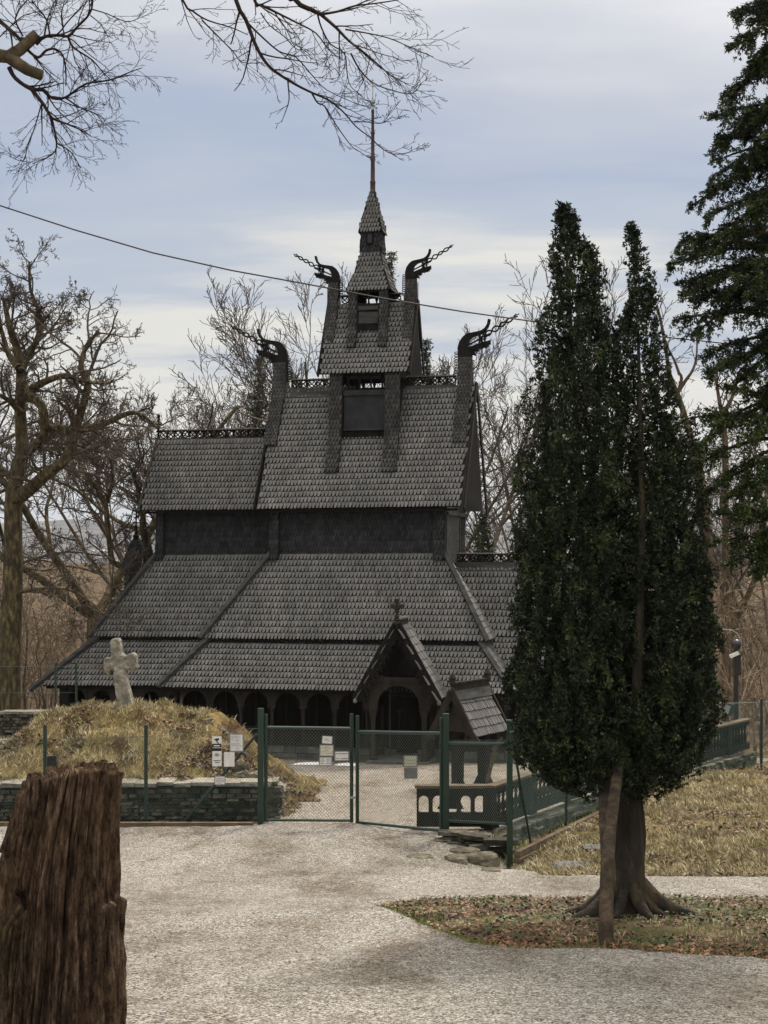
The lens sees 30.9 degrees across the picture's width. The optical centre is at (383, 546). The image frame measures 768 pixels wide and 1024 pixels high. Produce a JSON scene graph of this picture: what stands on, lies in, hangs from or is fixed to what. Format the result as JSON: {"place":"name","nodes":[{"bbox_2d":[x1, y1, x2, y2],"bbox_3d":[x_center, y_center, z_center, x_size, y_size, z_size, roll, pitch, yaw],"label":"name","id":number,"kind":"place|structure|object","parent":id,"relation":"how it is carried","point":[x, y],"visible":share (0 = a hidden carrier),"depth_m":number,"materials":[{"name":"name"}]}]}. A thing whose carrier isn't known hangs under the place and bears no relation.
{"place":"outdoors","nodes":[
{"label":"outdoors","id":0,"kind":"place"},
{"bbox_2d":[0,696,340,816],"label":"mound","id":1,"kind":"object","parent":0,"point":[228,725],"depth_m":26.97,"materials":[{"name":"brown plant"}]},
{"bbox_2d":[104,638,138,707],"bbox_3d":[-5.420,2.719,28.625,0.711,1.668,0.228,0,0,10],"label":"stone cross","id":2,"kind":"object","parent":1,"relation":"on","point":[119,663],"visible":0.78,"depth_m":28.53,"materials":[{"name":"grey stone"}]},
{"bbox_2d":[9,699,303,807],"bbox_3d":[-6.574,4.149,27.150,10.072,1.947,4.777,0,0,0],"label":"mound moss","id":3,"kind":"object","parent":1,"relation":"on","point":[153,723],"visible":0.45,"depth_m":27.81,"materials":[{"name":"green plant"}]},
{"bbox_2d":[201,718,297,807],"bbox_3d":[-2.572,4.289,26.859,1.647,1.568,3.487,0,0,-13],"label":"rock outcrop","id":4,"kind":"object","parent":1,"relation":"on","point":[244,766],"visible":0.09,"depth_m":25.98,"materials":[{"name":"grey stone"}]},
{"bbox_2d":[0,205,724,343],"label":"overhead cable","id":5,"kind":"object","parent":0,"point":[301,282],"visible":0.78,"depth_m":19.99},
{"bbox_2d":[0,519,766,562],"bbox_3d":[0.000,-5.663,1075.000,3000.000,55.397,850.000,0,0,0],"label":"hills","id":6,"kind":"structure","parent":0,"point":[94,529],"depth_m":952.89,"materials":[{"name":"brown plant"}]},
{"bbox_2d":[0,823,767,1023],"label":"gravel path","id":7,"kind":"structure","parent":0,"point":[314,863],"depth_m":11.33,"materials":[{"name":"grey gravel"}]},
{"bbox_2d":[258,708,264,824],"bbox_3d":[-2.100,3.950,24.000,0.160,2.300,0.100,0,0,0],"label":"gate post","id":8,"kind":"object","parent":7,"relation":"on","point":[261,732],"visible":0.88,"depth_m":23.95,"materials":[{"name":"green metal"}]},
{"bbox_2d":[264,713,355,822],"bbox_3d":[-1.268,3.830,23.988,1.607,1.880,0.087,0,0,0],"label":"gate leaf","id":9,"kind":"object","parent":8,"relation":"attached to","point":[266,765],"visible":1,"depth_m":24.00,"materials":[{"name":"green paint"}]},
{"bbox_2d":[319,757,331,765],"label":"sign","id":10,"kind":"object","parent":9,"relation":"attached to","point":[325,761],"visible":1,"depth_m":23.92,"materials":[{"name":"grey laminate"}]},
{"bbox_2d":[319,745,333,755],"bbox_3d":[-0.989,3.517,23.920,0.247,0.199,0.012,1,0,0],"label":"sign","id":11,"kind":"object","parent":9,"relation":"attached to","point":[326,750],"visible":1,"depth_m":23.92,"materials":[{"name":"beige paper"}]},
{"bbox_2d":[334,751,348,760],"bbox_3d":[-0.728,3.612,23.920,0.259,0.167,0.012,0,0,0],"label":"sign","id":12,"kind":"object","parent":9,"relation":"attached to","point":[341,755],"visible":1,"depth_m":23.92,"materials":[{"name":"grey laminate"}]},
{"bbox_2d":[406,853,433,858],"bbox_3d":[0.521,4.655,20.700,0.442,0.126,0.272,0,0,0],"label":"rock","id":13,"kind":"object","parent":7,"relation":"on","point":[421,856],"visible":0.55,"depth_m":20.65,"materials":[{"name":"beige stone"}]},
{"bbox_2d":[439,713,448,828],"bbox_3d":[0.970,3.875,22.427,0.160,2.350,0.115,0,0,0],"label":"gate post","id":14,"kind":"object","parent":7,"relation":"on","point":[445,745],"visible":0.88,"depth_m":22.37,"materials":[{"name":"green metal"}]},
{"bbox_2d":[355,715,442,831],"bbox_3d":[0.235,3.785,23.230,0.064,2.010,2.080,0,0,-44],"label":"gate leaf","id":15,"kind":"object","parent":14,"relation":"attached to","point":[357,765],"visible":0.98,"depth_m":23.20,"materials":[{"name":"green paint"}]},
{"bbox_2d":[403,755,417,766],"bbox_3d":[0.441,3.590,23.200,0.240,0.197,0.012,0,0,0],"label":"sign","id":16,"kind":"object","parent":15,"relation":"attached to","point":[410,759],"visible":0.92,"depth_m":23.20,"materials":[{"name":"grey laminate"}]},
{"bbox_2d":[404,768,417,778],"bbox_3d":[0.449,3.789,23.199,0.224,0.186,0.008,0,0,0],"label":"sign","id":17,"kind":"object","parent":15,"relation":"attached to","point":[410,773],"visible":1,"depth_m":23.20,"materials":[{"name":"grey laminate"}]},
{"bbox_2d":[444,854,467,864],"bbox_3d":[1.075,4.718,20.750,0.340,0.222,0.339,0,0,0],"label":"rock","id":18,"kind":"object","parent":7,"relation":"on","point":[460,858],"visible":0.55,"depth_m":20.64,"materials":[{"name":"beige stone"}]},
{"bbox_2d":[397,846,526,869],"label":"corner grass","id":19,"kind":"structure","parent":7,"relation":"on","point":[448,864],"depth_m":20.27,"materials":[{"name":"beige plant"}]},
{"bbox_2d":[450,847,479,853],"bbox_3d":[1.261,4.777,21.550,0.476,0.192,0.255,0,0,0],"label":"rock","id":20,"kind":"object","parent":7,"relation":"on","point":[458,850],"visible":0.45,"depth_m":21.50,"materials":[{"name":"beige stone"}]},
{"bbox_2d":[461,851,498,866],"bbox_3d":[1.445,4.809,21.100,0.578,0.316,0.374,0,0,0],"label":"rock","id":21,"kind":"object","parent":7,"relation":"on","point":[486,858],"visible":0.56,"depth_m":20.96,"materials":[{"name":"beige stone"}]},
{"bbox_2d":[506,719,512,868],"bbox_3d":[1.900,3.862,21.000,0.100,2.475,0.100,0,0,0],"label":"corner post","id":22,"kind":"object","parent":7,"relation":"on","point":[509,809],"visible":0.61,"depth_m":20.96,"materials":[{"name":"green metal"}]},
{"bbox_2d":[448,739,506,824],"bbox_3d":[1.455,3.683,21.695,0.052,1.517,1.563,0,0,-31],"label":"fence panel","id":23,"kind":"object","parent":22,"relation":"attached to","point":[479,743],"visible":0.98,"depth_m":21.68,"materials":[{"name":"green paint"}]},
{"bbox_2d":[0,560,767,748],"bbox_3d":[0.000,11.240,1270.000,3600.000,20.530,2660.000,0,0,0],"label":"woodland ground","id":24,"kind":"structure","parent":0,"point":[100,584],"depth_m":111.72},
{"bbox_2d":[0,533,38,621],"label":"bare tree","id":25,"kind":"object","parent":24,"relation":"on","point":[24,584],"visible":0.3,"depth_m":45.21,"materials":[{"name":"brown plant"}]},
{"bbox_2d":[0,345,69,546],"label":"bare tree","id":26,"kind":"object","parent":24,"relation":"on","point":[26,476],"visible":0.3,"depth_m":48.40,"materials":[{"name":"brown plant"}]},
{"bbox_2d":[0,562,77,709],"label":"bare tree","id":27,"kind":"object","parent":24,"relation":"on","point":[23,692],"visible":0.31,"depth_m":50.97,"materials":[{"name":"brown plant"}]},
{"bbox_2d":[0,549,93,709],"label":"wood","id":28,"kind":"object","parent":24,"relation":"on","point":[28,670],"visible":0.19,"depth_m":49.27,"materials":[{"name":"brown plant"}]},
{"bbox_2d":[21,608,76,704],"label":"bare tree","id":29,"kind":"object","parent":24,"relation":"on","point":[40,651],"visible":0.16,"depth_m":61.26,"materials":[{"name":"brown plant"}]},
{"bbox_2d":[25,603,76,709],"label":"bare tree","id":30,"kind":"object","parent":24,"relation":"on","point":[52,697],"visible":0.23,"depth_m":54.40,"materials":[{"name":"brown plant"}]},
{"bbox_2d":[31,607,79,661],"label":"bare tree","id":31,"kind":"object","parent":24,"relation":"on","point":[58,637],"visible":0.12,"depth_m":46.21,"materials":[{"name":"brown plant"}]},
{"bbox_2d":[0,534,112,708],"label":"bare tree","id":32,"kind":"object","parent":24,"relation":"on","point":[55,657],"visible":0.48,"depth_m":51.05,"materials":[{"name":"brown plant"}]},
{"bbox_2d":[21,596,106,709],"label":"bare tree","id":33,"kind":"object","parent":24,"relation":"on","point":[64,650],"visible":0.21,"depth_m":52.12,"materials":[{"name":"brown plant"}]},
{"bbox_2d":[50,532,146,701],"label":"bare tree","id":34,"kind":"object","parent":24,"relation":"on","point":[74,633],"visible":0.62,"depth_m":45.17,"materials":[{"name":"brown plant"}]},
{"bbox_2d":[67,413,172,567],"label":"pollard tree","id":35,"kind":"object","parent":24,"relation":"on","point":[138,484],"visible":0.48,"depth_m":46.21,"materials":[{"name":"brown plant"}]},
{"bbox_2d":[2,365,264,561],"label":"bare tree","id":36,"kind":"object","parent":24,"relation":"on","point":[101,526],"visible":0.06,"depth_m":82.91,"materials":[{"name":"brown plant"}]},
{"bbox_2d":[0,372,297,640],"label":"bare tree","id":37,"kind":"object","parent":24,"relation":"on","point":[33,524],"visible":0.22,"depth_m":59.18,"materials":[{"name":"brown plant"}]},
{"bbox_2d":[0,274,362,595],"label":"bare tree","id":38,"kind":"object","parent":24,"relation":"on","point":[189,420],"visible":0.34,"depth_m":61.68,"materials":[{"name":"brown plant"}]},
{"bbox_2d":[118,375,328,502],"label":"bare tree","id":39,"kind":"object","parent":24,"relation":"on","point":[174,421],"visible":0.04,"depth_m":85.70,"materials":[{"name":"brown plant"}]},
{"bbox_2d":[245,354,267,436],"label":"spruce tree","id":40,"kind":"object","parent":24,"relation":"on","point":[254,415],"visible":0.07,"depth_m":63.92,"materials":[{"name":"plant"}]},
{"bbox_2d":[54,262,519,517],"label":"bare tree","id":41,"kind":"object","parent":24,"relation":"on","point":[444,367],"visible":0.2,"depth_m":68.18,"materials":[{"name":"brown plant"}]},
{"bbox_2d":[0,541,766,699],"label":"wood","id":42,"kind":"object","parent":24,"relation":"on","point":[59,608],"visible":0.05,"depth_m":109.99,"materials":[{"name":"brown plant"}]},
{"bbox_2d":[383,251,398,386],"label":"spruce tree","id":43,"kind":"object","parent":24,"relation":"on","point":[390,258],"visible":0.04,"depth_m":74.94,"materials":[{"name":"plant"}]},
{"bbox_2d":[217,338,578,551],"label":"bare tree","id":44,"kind":"object","parent":24,"relation":"on","point":[493,434],"visible":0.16,"depth_m":86.41,"materials":[{"name":"brown plant"}]},
{"bbox_2d":[420,338,435,384],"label":"spruce tree","id":45,"kind":"object","parent":24,"relation":"on","point":[426,348],"visible":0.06,"depth_m":55.90,"materials":[{"name":"plant"}]},
{"bbox_2d":[218,239,692,559],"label":"bare tree","id":46,"kind":"object","parent":24,"relation":"on","point":[510,496],"visible":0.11,"depth_m":66.75,"materials":[{"name":"brown plant"}]},
{"bbox_2d":[469,512,497,560],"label":"spruce tree","id":47,"kind":"object","parent":24,"relation":"on","point":[481,545],"visible":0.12,"depth_m":49.93,"materials":[{"name":"green plant"}]},
{"bbox_2d":[415,368,649,560],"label":"bare tree","id":48,"kind":"object","parent":24,"relation":"on","point":[493,519],"visible":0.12,"depth_m":55.32,"materials":[{"name":"brown plant"}]},
{"bbox_2d":[427,353,683,560],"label":"bare tree","id":49,"kind":"object","parent":24,"relation":"on","point":[505,488],"visible":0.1,"depth_m":74.70,"materials":[{"name":"brown plant"}]},
{"bbox_2d":[480,458,767,652],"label":"bare tree","id":50,"kind":"object","parent":24,"relation":"on","point":[751,608],"visible":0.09,"depth_m":64.92,"materials":[{"name":"brown plant"}]},
{"bbox_2d":[547,380,767,643],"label":"bare tree","id":51,"kind":"object","parent":24,"relation":"on","point":[742,573],"visible":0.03,"depth_m":60.12,"materials":[{"name":"brown plant"}]},
{"bbox_2d":[613,393,767,720],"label":"bare tree","id":52,"kind":"object","parent":24,"relation":"on","point":[752,582],"visible":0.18,"depth_m":51.92,"materials":[{"name":"brown plant"}]},
{"bbox_2d":[645,503,767,753],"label":"wood","id":53,"kind":"object","parent":24,"relation":"on","point":[746,641],"visible":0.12,"depth_m":43.77,"materials":[{"name":"brown plant"}]},
{"bbox_2d":[651,440,767,666],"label":"bare tree","id":54,"kind":"object","parent":24,"relation":"on","point":[718,562],"visible":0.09,"depth_m":60.20,"materials":[{"name":"brown plant"}]},
{"bbox_2d":[694,560,767,699],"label":"bare tree","id":55,"kind":"object","parent":24,"relation":"on","point":[744,644],"visible":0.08,"depth_m":51.06,"materials":[{"name":"brown plant"}]},
{"bbox_2d":[717,600,767,728],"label":"bare tree","id":56,"kind":"object","parent":24,"relation":"on","point":[766,720],"visible":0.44,"depth_m":48.26,"materials":[{"name":"brown plant"}]},
{"bbox_2d":[717,602,767,733],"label":"bare tree","id":57,"kind":"object","parent":24,"relation":"on","point":[751,653],"visible":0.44,"depth_m":44.00,"materials":[{"name":"brown plant"}]},
{"bbox_2d":[0,0,767,524],"label":"sky","id":58,"kind":"structure","parent":0,"point":[596,106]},
{"bbox_2d":[3,739,767,831],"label":"courtyard","id":59,"kind":"structure","parent":0,"point":[320,809],"depth_m":28.59,"materials":[{"name":"beige gravel"}]},
{"bbox_2d":[0,663,76,707],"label":"back fence","id":60,"kind":"object","parent":59,"relation":"on","point":[55,666],"visible":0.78,"depth_m":36.98,"materials":[{"name":"green paint"}]},
{"bbox_2d":[415,784,488,826],"bbox_3d":[1.140,4.369,23.435,1.240,0.702,0.270,0,0,0],"label":"arcaded railing","id":61,"kind":"object","parent":59,"relation":"on","point":[452,824],"visible":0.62,"depth_m":23.37,"materials":[{"name":"green wood"}]},
{"bbox_2d":[424,669,506,783],"bbox_3d":[1.898,4.010,30.514,1.420,2.540,1.610,0,0,36],"label":"roofed gateway","id":62,"kind":"object","parent":59,"relation":"on","point":[472,708],"visible":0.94,"depth_m":30.11,"materials":[{"name":"grey wood"}]},
{"bbox_2d":[485,736,502,782],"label":"leaning beam","id":63,"kind":"structure","parent":59,"relation":"on","point":[493,751],"depth_m":30.60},
{"bbox_2d":[722,629,741,753],"bbox_3d":[8.247,3.576,32.951,0.486,3.249,0.262,0,0,0],"label":"lamp post","id":64,"kind":"object","parent":59,"relation":"on","point":[736,645],"visible":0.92,"depth_m":32.93,"materials":[{"name":"grey metal"}]},
{"bbox_2d":[4,749,767,944],"bbox_3d":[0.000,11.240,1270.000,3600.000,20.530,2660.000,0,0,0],"label":"ground","id":65,"kind":"structure","parent":0,"point":[758,848],"depth_m":22.42,"materials":[{"name":"brown plant"}]},
{"bbox_2d":[0,708,58,738],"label":"dry stone wall","id":66,"kind":"structure","parent":65,"relation":"on","point":[12,722],"depth_m":36.51,"materials":[{"name":"grey stone"}]},
{"bbox_2d":[0,759,126,1023],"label":"tree stump","id":67,"kind":"object","parent":65,"relation":"on","point":[63,908],"visible":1,"depth_m":4.86,"materials":[{"name":"brown wood"}]},
{"bbox_2d":[0,0,176,205],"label":"overhanging tree","id":68,"kind":"object","parent":65,"relation":"on","point":[12,55],"visible":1,"depth_m":11.49,"materials":[{"name":"brown plant"}]},
{"bbox_2d":[0,228,201,710],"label":"oak","id":69,"kind":"object","parent":65,"relation":"on","point":[18,493],"visible":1,"depth_m":42.72,"materials":[{"name":"brown plant"}]},
{"bbox_2d":[0,822,253,827],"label":"timber kerb","id":70,"kind":"structure","parent":65,"relation":"on","point":[163,824],"depth_m":23.86,"materials":[{"name":"brown wood"}]},
{"bbox_2d":[0,725,257,821],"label":"chain link fence","id":71,"kind":"object","parent":65,"relation":"on","point":[145,757],"visible":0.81,"depth_m":24.05,"materials":[{"name":"green metal"}]},
{"bbox_2d":[212,736,220,750],"bbox_3d":[-2.876,3.396,23.898,0.157,0.250,0.010,0,0,0],"label":"sign","id":72,"kind":"object","parent":71,"relation":"attached to","point":[216,743],"visible":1,"depth_m":23.89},
{"bbox_2d":[212,751,221,765],"bbox_3d":[-2.875,3.655,23.896,0.159,0.258,0.013,0,0,0],"label":"sign","id":73,"kind":"object","parent":71,"relation":"attached to","point":[216,758],"visible":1,"depth_m":23.90,"materials":[{"name":"white metal"}]},
{"bbox_2d":[224,752,233,766],"bbox_3d":[-2.663,3.667,23.899,0.179,0.247,0.008,0,0,0],"label":"sign","id":74,"kind":"object","parent":71,"relation":"attached to","point":[228,759],"visible":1,"depth_m":23.90,"materials":[{"name":"white metal"}]},
{"bbox_2d":[229,733,243,751],"bbox_3d":[-2.537,3.381,23.900,0.247,0.325,0.012,0,0,0],"label":"sign","id":75,"kind":"object","parent":71,"relation":"attached to","point":[236,742],"visible":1,"depth_m":23.90,"materials":[{"name":"white paper"}]},
{"bbox_2d":[0,777,279,821],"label":"dry stone wall","id":76,"kind":"structure","parent":65,"relation":"on","point":[10,792],"depth_m":24.61,"materials":[{"name":"grey stone"}]},
{"bbox_2d":[256,781,285,818],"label":"dry stone wall","id":77,"kind":"structure","parent":65,"relation":"on","point":[281,794],"depth_m":24.60,"materials":[{"name":"grey stone"}]},
{"bbox_2d":[28,79,608,764],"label":"stave church","id":78,"kind":"structure","parent":65,"relation":"on","point":[310,563],"depth_m":42.63,"materials":[{"name":"grey wood"}]},
{"bbox_2d":[177,0,470,170],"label":"overhanging tree","id":79,"kind":"object","parent":65,"relation":"on","point":[318,13],"visible":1,"depth_m":10.00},
{"bbox_2d":[153,825,767,876],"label":"edge leaves","id":80,"kind":"object","parent":65,"relation":"on","point":[651,869],"visible":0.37,"depth_m":18.93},
{"bbox_2d":[431,829,517,859],"bbox_3d":[1.419,4.764,21.973,1.584,0.437,0.662,0,0,30],"label":"stone ledge","id":81,"kind":"object","parent":65,"relation":"on","point":[480,841],"visible":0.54,"depth_m":21.87,"materials":[{"name":"grey stone"}]},
{"bbox_2d":[495,804,584,840],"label":"dry stone wall","id":82,"kind":"structure","parent":65,"relation":"on","point":[502,832],"depth_m":24.57,"materials":[{"name":"grey stone"}]},
{"bbox_2d":[552,861,591,868],"bbox_3d":[2.723,4.617,20.000,0.578,0.106,0.340,0,0,0],"label":"slate rock","id":83,"kind":"object","parent":65,"relation":"on","point":[567,864],"visible":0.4,"depth_m":20.01,"materials":[{"name":"grey stone"}]},
{"bbox_2d":[500,200,644,945],"bbox_3d":[1.875,0.069,13.208,1.444,7.104,2.859,0,0,0],"label":"slender yew","id":84,"kind":"object","parent":65,"relation":"on","point":[560,744],"visible":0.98,"depth_m":13.63,"materials":[{"name":"green plant"}]},
{"bbox_2d":[380,895,767,958],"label":"leaf bed","id":85,"kind":"object","parent":65,"relation":"on","point":[647,926],"visible":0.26,"depth_m":13.17,"materials":[{"name":"brown plant"}]},
{"bbox_2d":[374,900,652,951],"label":"bed edge grass","id":86,"kind":"structure","parent":85,"relation":"on","point":[424,917],"depth_m":13.29,"materials":[{"name":"plant"}]},
{"bbox_2d":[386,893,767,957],"bbox_3d":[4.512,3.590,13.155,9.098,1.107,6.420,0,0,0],"label":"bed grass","id":87,"kind":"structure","parent":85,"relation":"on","point":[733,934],"depth_m":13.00,"materials":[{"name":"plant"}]},
{"bbox_2d":[401,893,767,952],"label":"ground ivy","id":88,"kind":"object","parent":85,"relation":"on","point":[666,942],"visible":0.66,"depth_m":13.67,"materials":[{"name":"plant"}]},
{"bbox_2d":[484,930,767,958],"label":"rust leaves","id":89,"kind":"object","parent":85,"relation":"on","point":[625,944],"visible":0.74,"depth_m":11.67,"materials":[{"name":"brown plant"}]},
{"bbox_2d":[515,770,732,864],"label":"timber kerb","id":90,"kind":"structure","parent":65,"relation":"on","point":[525,852],"depth_m":21.61,"materials":[{"name":"brown wood"}]},
{"bbox_2d":[491,761,759,866],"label":"ditch weeds","id":91,"kind":"object","parent":65,"relation":"on","point":[560,826],"visible":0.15,"depth_m":24.37,"materials":[{"name":"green plant"}]},
{"bbox_2d":[508,763,767,876],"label":"bank grass","id":92,"kind":"structure","parent":65,"relation":"on","point":[540,866],"depth_m":21.48,"materials":[{"name":"beige plant"}]},
{"bbox_2d":[510,699,767,845],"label":"chain link fence","id":93,"kind":"object","parent":65,"relation":"on","point":[565,800],"visible":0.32,"depth_m":22.76,"materials":[{"name":"green metal"}]},
{"bbox_2d":[514,781,767,876],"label":"bank moss","id":94,"kind":"object","parent":65,"relation":"on","point":[691,838],"visible":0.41,"depth_m":21.25,"materials":[{"name":"green plant"}]},
{"bbox_2d":[564,219,729,919],"bbox_3d":[2.676,0.341,14.073,1.673,7.319,1.384,0,0,0],"label":"thick trunked yew","id":95,"kind":"object","parent":65,"relation":"on","point":[677,717],"visible":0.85,"depth_m":13.82,"materials":[{"name":"green plant"}]},
{"bbox_2d":[531,764,767,876],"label":"bank leaves","id":96,"kind":"object","parent":65,"relation":"on","point":[716,811],"visible":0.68,"depth_m":22.39,"materials":[{"name":"brown plant"}]},
{"bbox_2d":[568,751,756,813],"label":"dry stone wall","id":97,"kind":"structure","parent":65,"relation":"on","point":[724,764],"depth_m":30.80,"materials":[{"name":"grey stone"}]},
{"bbox_2d":[480,718,751,829],"bbox_3d":[4.996,4.375,27.922,0.478,0.710,11.454,0,0,36],"label":"balustrade","id":98,"kind":"object","parent":97,"relation":"on","point":[493,826],"visible":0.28,"depth_m":24.93,"materials":[{"name":"green wood"}]},
{"bbox_2d":[656,304,713,760],"bbox_3d":[8.666,-0.231,40.173,1.674,13.474,0.665,0,0,0],"label":"dead tree","id":99,"kind":"object","parent":65,"relation":"on","point":[682,383],"visible":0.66,"depth_m":39.95,"materials":[{"name":"brown wood"}]},
{"bbox_2d":[644,576,767,763],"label":"bare tree","id":100,"kind":"object","parent":65,"relation":"on","point":[742,716],"visible":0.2,"depth_m":36.30,"materials":[{"name":"brown plant"}]},
{"bbox_2d":[661,599,767,751],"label":"bare tree","id":101,"kind":"object","parent":65,"relation":"on","point":[730,696],"visible":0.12,"depth_m":38.34,"materials":[{"name":"brown plant"}]},
{"bbox_2d":[663,0,767,584],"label":"evergreen tree","id":102,"kind":"object","parent":65,"relation":"on","point":[745,127],"visible":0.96,"depth_m":14.35,"materials":[{"name":"green plant"}]},
{"bbox_2d":[693,344,743,756],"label":"dead tree","id":103,"kind":"object","parent":65,"relation":"on","point":[725,585],"visible":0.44,"depth_m":40.93,"materials":[{"name":"brown wood"}]},
{"bbox_2d":[703,576,767,755],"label":"bare tree","id":104,"kind":"object","parent":65,"relation":"on","point":[730,659],"visible":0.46,"depth_m":36.91,"materials":[{"name":"brown plant"}]},
{"bbox_2d":[716,613,763,739],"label":"bare tree","id":105,"kind":"object","parent":65,"relation":"on","point":[743,653],"visible":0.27,"depth_m":41.72,"materials":[{"name":"brown plant"}]},
{"bbox_2d":[730,610,767,744],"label":"bare tree","id":106,"kind":"object","parent":65,"relation":"on","point":[750,638],"visible":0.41,"depth_m":41.83,"materials":[{"name":"brown plant"}]},
{"bbox_2d":[741,636,767,752],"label":"bare tree","id":107,"kind":"object","parent":65,"relation":"on","point":[761,656],"visible":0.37,"depth_m":38.06,"materials":[{"name":"brown plant"}]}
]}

